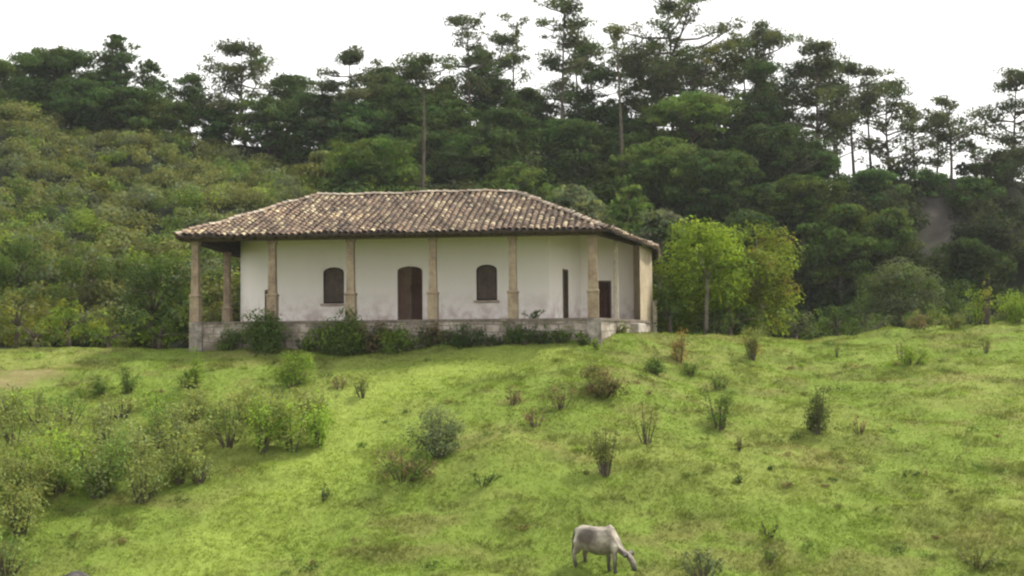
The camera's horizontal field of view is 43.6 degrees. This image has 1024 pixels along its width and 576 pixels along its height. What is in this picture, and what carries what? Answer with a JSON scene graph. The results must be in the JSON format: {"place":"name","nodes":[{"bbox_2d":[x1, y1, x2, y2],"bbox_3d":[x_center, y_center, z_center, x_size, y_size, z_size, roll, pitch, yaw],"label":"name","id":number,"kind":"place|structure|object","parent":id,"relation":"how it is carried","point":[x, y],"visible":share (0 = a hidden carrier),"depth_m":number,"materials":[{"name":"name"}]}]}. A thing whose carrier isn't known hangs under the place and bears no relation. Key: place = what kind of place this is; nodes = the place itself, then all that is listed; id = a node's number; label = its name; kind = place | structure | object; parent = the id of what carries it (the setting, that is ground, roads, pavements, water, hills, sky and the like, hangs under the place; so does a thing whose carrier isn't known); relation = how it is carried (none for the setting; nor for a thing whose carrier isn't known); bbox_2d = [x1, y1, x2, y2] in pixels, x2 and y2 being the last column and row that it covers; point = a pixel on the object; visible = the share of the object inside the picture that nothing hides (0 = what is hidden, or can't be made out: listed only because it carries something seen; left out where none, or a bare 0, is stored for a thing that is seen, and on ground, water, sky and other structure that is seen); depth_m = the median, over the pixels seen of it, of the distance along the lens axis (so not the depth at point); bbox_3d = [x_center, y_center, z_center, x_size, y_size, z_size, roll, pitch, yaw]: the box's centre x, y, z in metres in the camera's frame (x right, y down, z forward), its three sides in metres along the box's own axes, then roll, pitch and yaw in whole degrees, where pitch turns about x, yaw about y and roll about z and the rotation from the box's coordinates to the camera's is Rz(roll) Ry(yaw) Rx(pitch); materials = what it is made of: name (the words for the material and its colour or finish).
{"place":"outdoors","nodes":[
{"label":"outdoors","id":0,"kind":"place"},
{"bbox_2d":[0,117,1023,575],"bbox_3d":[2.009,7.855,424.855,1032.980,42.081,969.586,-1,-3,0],"label":"ground","id":1,"kind":"structure","parent":0,"point":[936,231],"depth_m":39.06,"materials":[{"name":"green plant"}]},
{"bbox_2d":[0,525,36,575],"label":"weed bush","id":2,"kind":"object","parent":1,"relation":"on","point":[9,552],"visible":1,"depth_m":33.45,"materials":[{"name":"green plant"}]},
{"bbox_2d":[0,283,52,348],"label":"bush","id":3,"kind":"object","parent":1,"relation":"on","point":[4,323],"visible":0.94,"depth_m":56.94,"materials":[{"name":"green plant"}]},
{"bbox_2d":[0,479,53,537],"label":"weed bush","id":4,"kind":"object","parent":1,"relation":"on","point":[16,516],"visible":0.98,"depth_m":35.05,"materials":[{"name":"green plant"}]},
{"bbox_2d":[0,236,61,293],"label":"bush","id":5,"kind":"object","parent":1,"relation":"on","point":[5,269],"visible":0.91,"depth_m":67.53,"materials":[{"name":"green plant"}]},
{"bbox_2d":[0,444,61,507],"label":"weed bush","id":6,"kind":"object","parent":1,"relation":"on","point":[25,480],"visible":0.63,"depth_m":36.56,"materials":[{"name":"green plant"}]},
{"bbox_2d":[0,45,120,116],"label":"tree","id":7,"kind":"object","parent":1,"relation":"on","point":[45,66],"visible":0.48,"depth_m":113.28,"materials":[{"name":"green plant"}]},
{"bbox_2d":[26,418,96,495],"bbox_3d":[-13.245,4.941,37.409,2.052,2.210,2.405,-1,-3,16],"label":"weed bush","id":8,"kind":"object","parent":1,"relation":"on","point":[66,459],"visible":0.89,"depth_m":37.39,"materials":[{"name":"green plant"}]},
{"bbox_2d":[35,298,106,346],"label":"bush","id":9,"kind":"object","parent":1,"relation":"on","point":[68,316],"visible":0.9,"depth_m":56.16,"materials":[{"name":"green plant"}]},
{"bbox_2d":[29,77,123,131],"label":"tree","id":10,"kind":"object","parent":1,"relation":"on","point":[80,89],"visible":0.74,"depth_m":109.62,"materials":[{"name":"green plant"}]},
{"bbox_2d":[55,238,131,310],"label":"bush","id":11,"kind":"object","parent":1,"relation":"on","point":[76,266],"visible":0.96,"depth_m":65.91,"materials":[{"name":"green plant"}]},
{"bbox_2d":[61,426,140,498],"bbox_3d":[-12.056,5.097,37.576,2.255,2.126,2.022,1,-3,-22],"label":"weed bush","id":12,"kind":"object","parent":1,"relation":"on","point":[103,480],"visible":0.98,"depth_m":37.32,"materials":[{"name":"green plant"}]},
{"bbox_2d":[48,33,162,128],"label":"pine tree","id":13,"kind":"object","parent":1,"relation":"on","point":[115,61],"visible":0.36,"depth_m":115.12,"materials":[{"name":"green plant"}]},
{"bbox_2d":[98,414,162,473],"bbox_3d":[-11.669,4.743,38.826,2.011,1.808,1.998,-1,-3,0],"label":"weed bush","id":14,"kind":"object","parent":1,"relation":"on","point":[136,440],"visible":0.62,"depth_m":38.84,"materials":[{"name":"green plant"}]},
{"bbox_2d":[87,84,174,136],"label":"tree","id":15,"kind":"object","parent":1,"relation":"on","point":[136,100],"visible":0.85,"depth_m":109.03,"materials":[{"name":"green plant"}]},
{"bbox_2d":[117,447,175,503],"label":"weed bush","id":16,"kind":"object","parent":1,"relation":"on","point":[141,498],"visible":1,"depth_m":37.03,"materials":[{"name":"green plant"}]},
{"bbox_2d":[131,58,177,129],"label":"pine tree","id":17,"kind":"object","parent":1,"relation":"on","point":[152,65],"visible":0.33,"depth_m":117.77,"materials":[{"name":"green plant"}]},
{"bbox_2d":[107,253,202,348],"bbox_3d":[-16.567,0.856,58.795,4.210,5.089,4.001,-1,-3,0],"label":"tree","id":18,"kind":"object","parent":1,"relation":"on","point":[142,299],"visible":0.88,"depth_m":58.85,"materials":[{"name":"green plant"}]},
{"bbox_2d":[135,316,188,349],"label":"bush","id":19,"kind":"object","parent":1,"relation":"on","point":[162,334],"visible":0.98,"depth_m":55.45,"materials":[{"name":"green plant"}]},
{"bbox_2d":[141,422,206,485],"bbox_3d":[-10.114,4.933,38.157,2.032,1.896,1.920,-1,-3,0],"label":"weed bush","id":20,"kind":"object","parent":1,"relation":"on","point":[177,470],"visible":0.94,"depth_m":37.96,"materials":[{"name":"green plant"}]},
{"bbox_2d":[140,99,208,137],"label":"tree","id":21,"kind":"object","parent":1,"relation":"on","point":[167,117],"visible":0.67,"depth_m":111.88,"materials":[{"name":"green plant"}]},
{"bbox_2d":[148,399,219,457],"bbox_3d":[-10.306,4.410,40.088,2.208,1.940,1.772,-1,-3,16],"label":"weed bush","id":22,"kind":"object","parent":1,"relation":"on","point":[177,423],"visible":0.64,"depth_m":39.90,"materials":[{"name":"green plant"}]},
{"bbox_2d":[163,71,210,130],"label":"tree","id":23,"kind":"object","parent":1,"relation":"on","point":[191,93],"visible":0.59,"depth_m":120.00,"materials":[{"name":"green plant"}]},
{"bbox_2d":[164,377,217,431],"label":"weed bush","id":24,"kind":"object","parent":1,"relation":"on","point":[198,399],"visible":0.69,"depth_m":41.66,"materials":[{"name":"green plant"}]},
{"bbox_2d":[0,95,411,348],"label":"hillside scrub","id":25,"kind":"object","parent":1,"relation":"on","point":[222,186],"visible":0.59,"depth_m":85.77,"materials":[{"name":"green plant"}]},
{"bbox_2d":[182,107,256,147],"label":"tree","id":26,"kind":"object","parent":1,"relation":"on","point":[220,124],"visible":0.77,"depth_m":111.68,"materials":[{"name":"green plant"}]},
{"bbox_2d":[202,392,250,447],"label":"weed bush","id":27,"kind":"object","parent":1,"relation":"on","point":[234,427],"visible":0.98,"depth_m":40.22,"materials":[{"name":"green plant"}]},
{"bbox_2d":[194,37,278,144],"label":"pine tree","id":28,"kind":"object","parent":1,"relation":"on","point":[234,71],"visible":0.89,"depth_m":113.15,"materials":[{"name":"green plant"}]},
{"bbox_2d":[235,305,294,352],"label":"shrub","id":29,"kind":"object","parent":1,"relation":"on","point":[263,339],"visible":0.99,"depth_m":50.65,"materials":[{"name":"green plant"}]},
{"bbox_2d":[240,383,290,453],"bbox_3d":[-7.769,4.083,40.036,1.722,2.222,1.857,-1,-3,0],"label":"weed bush","id":30,"kind":"object","parent":1,"relation":"on","point":[264,418],"visible":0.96,"depth_m":39.91,"materials":[{"name":"green plant"}]},
{"bbox_2d":[229,94,312,155],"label":"tree","id":31,"kind":"object","parent":1,"relation":"on","point":[273,108],"visible":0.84,"depth_m":110.43,"materials":[{"name":"green plant"}]},
{"bbox_2d":[257,72,324,141],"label":"tree","id":32,"kind":"object","parent":1,"relation":"on","point":[295,86],"visible":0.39,"depth_m":115.30,"materials":[{"name":"green plant"}]},
{"bbox_2d":[269,387,313,452],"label":"weed bush","id":33,"kind":"object","parent":1,"relation":"on","point":[291,423],"visible":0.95,"depth_m":39.93,"materials":[{"name":"green plant"}]},
{"bbox_2d":[269,350,317,386],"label":"bush","id":34,"kind":"object","parent":1,"relation":"on","point":[289,376],"visible":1,"depth_m":45.91,"materials":[{"name":"green plant"}]},
{"bbox_2d":[278,150,340,191],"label":"tree","id":35,"kind":"object","parent":1,"relation":"on","point":[317,157],"visible":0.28,"depth_m":95.52,"materials":[{"name":"green plant"}]},
{"bbox_2d":[268,92,351,162],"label":"tree","id":36,"kind":"object","parent":1,"relation":"on","point":[313,112],"visible":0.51,"depth_m":109.14,"materials":[{"name":"green plant"}]},
{"bbox_2d":[300,400,340,447],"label":"weed bush","id":37,"kind":"object","parent":1,"relation":"on","point":[319,425],"visible":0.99,"depth_m":40.28,"materials":[{"name":"green plant"}]},
{"bbox_2d":[298,306,370,355],"bbox_3d":[-7.002,1.687,50.503,2.918,2.098,1.613,-1,-3,0],"label":"shrub","id":38,"kind":"object","parent":1,"relation":"on","point":[331,344],"visible":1,"depth_m":50.29,"materials":[{"name":"green plant"}]},
{"bbox_2d":[307,44,395,145],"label":"pine tree","id":39,"kind":"object","parent":1,"relation":"on","point":[355,92],"visible":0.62,"depth_m":108.34,"materials":[{"name":"green plant"}]},
{"bbox_2d":[304,100,399,148],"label":"tree","id":40,"kind":"object","parent":1,"relation":"on","point":[355,112],"visible":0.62,"depth_m":106.31,"materials":[{"name":"green plant"}]},
{"bbox_2d":[317,137,433,194],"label":"tree","id":41,"kind":"object","parent":1,"relation":"on","point":[379,163],"visible":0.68,"depth_m":91.24,"materials":[{"name":"green plant"}]},
{"bbox_2d":[376,322,427,354],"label":"shrub","id":42,"kind":"object","parent":1,"relation":"on","point":[395,340],"visible":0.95,"depth_m":50.15,"materials":[{"name":"green plant"}]},
{"bbox_2d":[370,444,439,481],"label":"bush","id":43,"kind":"object","parent":1,"relation":"on","point":[397,467],"visible":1,"depth_m":37.89,"materials":[{"name":"green plant"}]},
{"bbox_2d":[361,82,449,149],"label":"tree","id":44,"kind":"object","parent":1,"relation":"on","point":[409,99],"visible":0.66,"depth_m":107.89,"materials":[{"name":"green plant"}]},
{"bbox_2d":[173,188,660,353],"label":"house","id":45,"kind":"structure","parent":1,"relation":"on","point":[491,260],"depth_m":54.24,"materials":[{"name":"paint"}]},
{"bbox_2d":[320,267,344,305],"bbox_3d":[-7.629,-0.073,54.783,1.107,1.663,0.280,-1,-3,6],"label":"window","id":46,"kind":"structure","parent":45,"relation":"in","point":[333,277],"depth_m":54.88,"materials":[{"name":"brown wood"}]},
{"bbox_2d":[398,266,410,319],"bbox_3d":[-4.590,0.242,54.578,0.518,2.328,0.045,-1,-3,6],"label":"door","id":47,"kind":"structure","parent":45,"relation":"in","point":[403,273],"depth_m":54.56,"materials":[{"name":"brown wood"}]},
{"bbox_2d":[474,265,499,302],"bbox_3d":[-1.070,-0.196,54.131,1.085,1.622,0.280,-1,-3,6],"label":"window","id":48,"kind":"structure","parent":45,"relation":"in","point":[486,275],"depth_m":54.22,"materials":[{"name":"brown wood"}]},
{"bbox_2d":[390,50,464,189],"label":"pine tree","id":49,"kind":"object","parent":1,"relation":"on","point":[412,69],"visible":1,"depth_m":91.06,"materials":[{"name":"green plant"}]},
{"bbox_2d":[400,396,466,458],"bbox_3d":[-2.208,4.304,39.519,1.798,1.917,2.356,-2,-3,34],"label":"bush","id":50,"kind":"object","parent":1,"relation":"on","point":[433,442],"visible":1,"depth_m":39.32,"materials":[{"name":"green plant"}]},
{"bbox_2d":[393,99,520,183],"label":"tree","id":51,"kind":"object","parent":1,"relation":"on","point":[447,140],"visible":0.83,"depth_m":101.44,"materials":[{"name":"green plant"}]},
{"bbox_2d":[434,11,513,125],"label":"pine tree","id":52,"kind":"object","parent":1,"relation":"on","point":[458,21],"visible":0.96,"depth_m":113.78,"materials":[{"name":"green plant"}]},
{"bbox_2d":[453,49,522,121],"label":"pine tree","id":53,"kind":"object","parent":1,"relation":"on","point":[483,102],"visible":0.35,"depth_m":115.67,"materials":[{"name":"green plant"}]},
{"bbox_2d":[462,29,534,103],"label":"pine tree","id":54,"kind":"object","parent":1,"relation":"on","point":[500,39],"visible":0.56,"depth_m":118.95,"materials":[{"name":"green plant"}]},
{"bbox_2d":[459,106,546,169],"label":"tree","id":55,"kind":"object","parent":1,"relation":"on","point":[507,119],"visible":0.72,"depth_m":103.28,"materials":[{"name":"green plant"}]},
{"bbox_2d":[0,325,1023,575],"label":"weeds","id":56,"kind":"object","parent":1,"relation":"on","point":[684,473],"visible":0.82,"depth_m":41.82,"materials":[{"name":"green plant"}]},
{"bbox_2d":[489,161,561,202],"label":"tree","id":57,"kind":"object","parent":1,"relation":"on","point":[518,178],"visible":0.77,"depth_m":92.23,"materials":[{"name":"green plant"}]},
{"bbox_2d":[532,0,608,117],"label":"pine tree","id":58,"kind":"object","parent":1,"relation":"on","point":[567,8],"visible":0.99,"depth_m":111.60,"materials":[{"name":"green plant"}]},
{"bbox_2d":[546,184,610,223],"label":"tree","id":59,"kind":"object","parent":1,"relation":"on","point":[575,197],"visible":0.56,"depth_m":85.28,"materials":[{"name":"green plant"}]},
{"bbox_2d":[529,118,632,186],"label":"tree","id":60,"kind":"object","parent":1,"relation":"on","point":[578,135],"visible":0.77,"depth_m":103.17,"materials":[{"name":"green plant"}]},
{"bbox_2d":[536,40,640,125],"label":"pine tree","id":61,"kind":"object","parent":1,"relation":"on","point":[596,75],"visible":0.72,"depth_m":115.42,"materials":[{"name":"green plant"}]},
{"bbox_2d":[584,425,623,476],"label":"bush","id":62,"kind":"object","parent":1,"relation":"on","point":[606,450],"visible":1,"depth_m":37.84,"materials":[{"name":"green plant"}]},
{"bbox_2d":[572,525,636,573],"bbox_3d":[2.403,6.827,33.588,1.885,1.242,0.636,-2,-3,30],"label":"cow","id":63,"kind":"object","parent":1,"relation":"on","point":[595,540],"visible":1,"depth_m":33.44},
{"bbox_2d":[579,360,631,398],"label":"bush","id":64,"kind":"object","parent":1,"relation":"on","point":[605,385],"visible":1,"depth_m":43.39,"materials":[{"name":"green plant"}]},
{"bbox_2d":[577,103,636,157],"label":"tree","id":65,"kind":"object","parent":1,"relation":"on","point":[606,114],"visible":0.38,"depth_m":110.43,"materials":[{"name":"green plant"}]},
{"bbox_2d":[600,22,631,187],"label":"pine tree","id":66,"kind":"object","parent":1,"relation":"on","point":[616,36],"visible":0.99,"depth_m":102.65,"materials":[{"name":"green plant"}]},
{"bbox_2d":[602,184,670,238],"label":"tree","id":67,"kind":"object","parent":1,"relation":"on","point":[621,209],"visible":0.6,"depth_m":83.93,"materials":[{"name":"green plant"}]},
{"bbox_2d":[607,114,685,165],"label":"tree","id":68,"kind":"object","parent":1,"relation":"on","point":[643,131],"visible":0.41,"depth_m":108.17,"materials":[{"name":"green plant"}]},
{"bbox_2d":[616,36,679,126],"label":"pine tree","id":69,"kind":"object","parent":1,"relation":"on","point":[644,86],"visible":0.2,"depth_m":117.07,"materials":[{"name":"green plant"}]},
{"bbox_2d":[630,207,687,300],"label":"tree","id":70,"kind":"object","parent":1,"relation":"on","point":[658,220],"visible":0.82,"depth_m":81.99,"materials":[{"name":"green plant"}]},
{"bbox_2d":[605,135,714,210],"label":"tree","id":71,"kind":"object","parent":1,"relation":"on","point":[661,158],"visible":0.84,"depth_m":98.78,"materials":[{"name":"green plant"}]},
{"bbox_2d":[318,116,1023,340],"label":"dark wood","id":72,"kind":"object","parent":1,"relation":"on","point":[1011,245],"visible":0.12,"depth_m":98.79,"materials":[{"name":"green plant"}]},
{"bbox_2d":[604,0,749,130],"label":"pine tree","id":73,"kind":"object","parent":1,"relation":"on","point":[666,70],"visible":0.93,"depth_m":111.63,"materials":[{"name":"green plant"}]},
{"bbox_2d":[640,89,745,155],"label":"tree","id":74,"kind":"object","parent":1,"relation":"on","point":[703,111],"visible":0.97,"depth_m":103.68,"materials":[{"name":"green plant"}]},
{"bbox_2d":[678,542,725,575],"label":"bush","id":75,"kind":"object","parent":1,"relation":"on","point":[708,560],"visible":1,"depth_m":33.13,"materials":[{"name":"green plant"}]},
{"bbox_2d":[652,215,759,334],"bbox_3d":[9.268,0.176,62.938,5.929,7.584,5.431,-1,-3,0],"label":"tree","id":76,"kind":"object","parent":1,"relation":"on","point":[694,237],"visible":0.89,"depth_m":62.30,"materials":[{"name":"green plant"}]},
{"bbox_2d":[659,148,775,234],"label":"tree","id":77,"kind":"object","parent":1,"relation":"on","point":[733,168],"visible":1,"depth_m":95.39,"materials":[{"name":"green plant"}]},
{"bbox_2d":[696,383,739,430],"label":"bush","id":78,"kind":"object","parent":1,"relation":"on","point":[722,418],"visible":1,"depth_m":42.41,"materials":[{"name":"green plant"}]},
{"bbox_2d":[693,32,756,127],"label":"pine tree","id":79,"kind":"object","parent":1,"relation":"on","point":[716,71],"visible":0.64,"depth_m":114.46,"materials":[{"name":"green plant"}]},
{"bbox_2d":[689,297,766,335],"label":"bush","id":80,"kind":"object","parent":1,"relation":"on","point":[730,327],"visible":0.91,"depth_m":61.31,"materials":[{"name":"green plant"}]},
{"bbox_2d":[692,208,789,324],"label":"tree","id":81,"kind":"object","parent":1,"relation":"on","point":[752,218],"visible":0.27,"depth_m":87.12,"materials":[{"name":"green plant"}]},
{"bbox_2d":[720,57,786,142],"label":"pine tree","id":82,"kind":"object","parent":1,"relation":"on","point":[767,109],"visible":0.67,"depth_m":108.25,"materials":[{"name":"green plant"}]},
{"bbox_2d":[712,220,805,336],"bbox_3d":[12.215,0.615,63.834,4.605,8.119,4.828,-2,-3,22],"label":"tree","id":83,"kind":"object","parent":1,"relation":"on","point":[766,275],"visible":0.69,"depth_m":63.37,"materials":[{"name":"green plant"}]},
{"bbox_2d":[721,18,813,125],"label":"pine tree","id":84,"kind":"object","parent":1,"relation":"on","point":[768,39],"visible":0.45,"depth_m":112.04,"materials":[{"name":"green plant"}]},
{"bbox_2d":[721,122,831,207],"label":"tree","id":85,"kind":"object","parent":1,"relation":"on","point":[771,150],"visible":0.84,"depth_m":103.20,"materials":[{"name":"green plant"}]},
{"bbox_2d":[753,172,849,259],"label":"tree","id":86,"kind":"object","parent":1,"relation":"on","point":[795,187],"visible":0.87,"depth_m":97.07,"materials":[{"name":"green plant"}]},
{"bbox_2d":[800,385,834,434],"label":"bush","id":87,"kind":"object","parent":1,"relation":"on","point":[817,414],"visible":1,"depth_m":42.05,"materials":[{"name":"green plant"}]},
{"bbox_2d":[771,34,864,163],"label":"pine tree","id":88,"kind":"object","parent":1,"relation":"on","point":[823,64],"visible":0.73,"depth_m":110.51,"materials":[{"name":"green plant"}]},
{"bbox_2d":[796,150,854,192],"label":"tree","id":89,"kind":"object","parent":1,"relation":"on","point":[826,169],"visible":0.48,"depth_m":105.31,"materials":[{"name":"green plant"}]},
{"bbox_2d":[806,304,867,336],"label":"bush","id":90,"kind":"object","parent":1,"relation":"on","point":[835,327],"visible":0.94,"depth_m":67.69,"materials":[{"name":"green plant"}]},
{"bbox_2d":[797,203,899,325],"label":"tree","id":91,"kind":"object","parent":1,"relation":"on","point":[841,246],"visible":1,"depth_m":89.65,"materials":[{"name":"green plant"}]},
{"bbox_2d":[801,60,898,180],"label":"pine tree","id":92,"kind":"object","parent":1,"relation":"on","point":[867,98],"visible":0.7,"depth_m":113.21,"materials":[{"name":"green plant"}]},
{"bbox_2d":[842,168,910,212],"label":"tree","id":93,"kind":"object","parent":1,"relation":"on","point":[874,180],"visible":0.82,"depth_m":104.43,"materials":[{"name":"green plant"}]},
{"bbox_2d":[834,76,943,171],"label":"pine tree","id":94,"kind":"object","parent":1,"relation":"on","point":[881,126],"visible":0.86,"depth_m":114.26,"materials":[{"name":"green plant"}]},
{"bbox_2d":[858,206,925,309],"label":"tree","id":95,"kind":"object","parent":1,"relation":"on","point":[887,218],"visible":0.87,"depth_m":91.53,"materials":[{"name":"green plant"}]},
{"bbox_2d":[849,256,949,331],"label":"bush","id":96,"kind":"object","parent":1,"relation":"on","point":[921,299],"visible":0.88,"depth_m":73.49,"materials":[{"name":"green plant"}]},
{"bbox_2d":[909,167,952,198],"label":"tree","id":97,"kind":"object","parent":1,"relation":"on","point":[930,180],"visible":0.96,"depth_m":107.37,"materials":[{"name":"green plant"}]},
{"bbox_2d":[919,94,982,177],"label":"pine tree","id":98,"kind":"object","parent":1,"relation":"on","point":[947,137],"visible":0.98,"depth_m":113.37,"materials":[{"name":"green plant"}]},
{"bbox_2d":[930,279,976,325],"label":"bush","id":99,"kind":"object","parent":1,"relation":"on","point":[956,306],"visible":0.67,"depth_m":77.88,"materials":[{"name":"green plant"}]},
{"bbox_2d":[922,237,1008,324],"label":"tree","id":100,"kind":"object","parent":1,"relation":"on","point":[972,257],"visible":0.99,"depth_m":87.43,"materials":[{"name":"green plant"}]},
{"bbox_2d":[929,176,1006,207],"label":"tree","id":101,"kind":"object","parent":1,"relation":"on","point":[972,182],"visible":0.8,"depth_m":104.82,"materials":[{"name":"green plant"}]},
{"bbox_2d":[955,65,1023,184],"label":"pine tree","id":102,"kind":"object","parent":1,"relation":"on","point":[1015,154],"visible":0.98,"depth_m":110.41,"materials":[{"name":"green plant"}]},
{"bbox_2d":[0,0,1023,181],"label":"sky","id":103,"kind":"structure","parent":0,"point":[953,48],"materials":[{"name":"white"}]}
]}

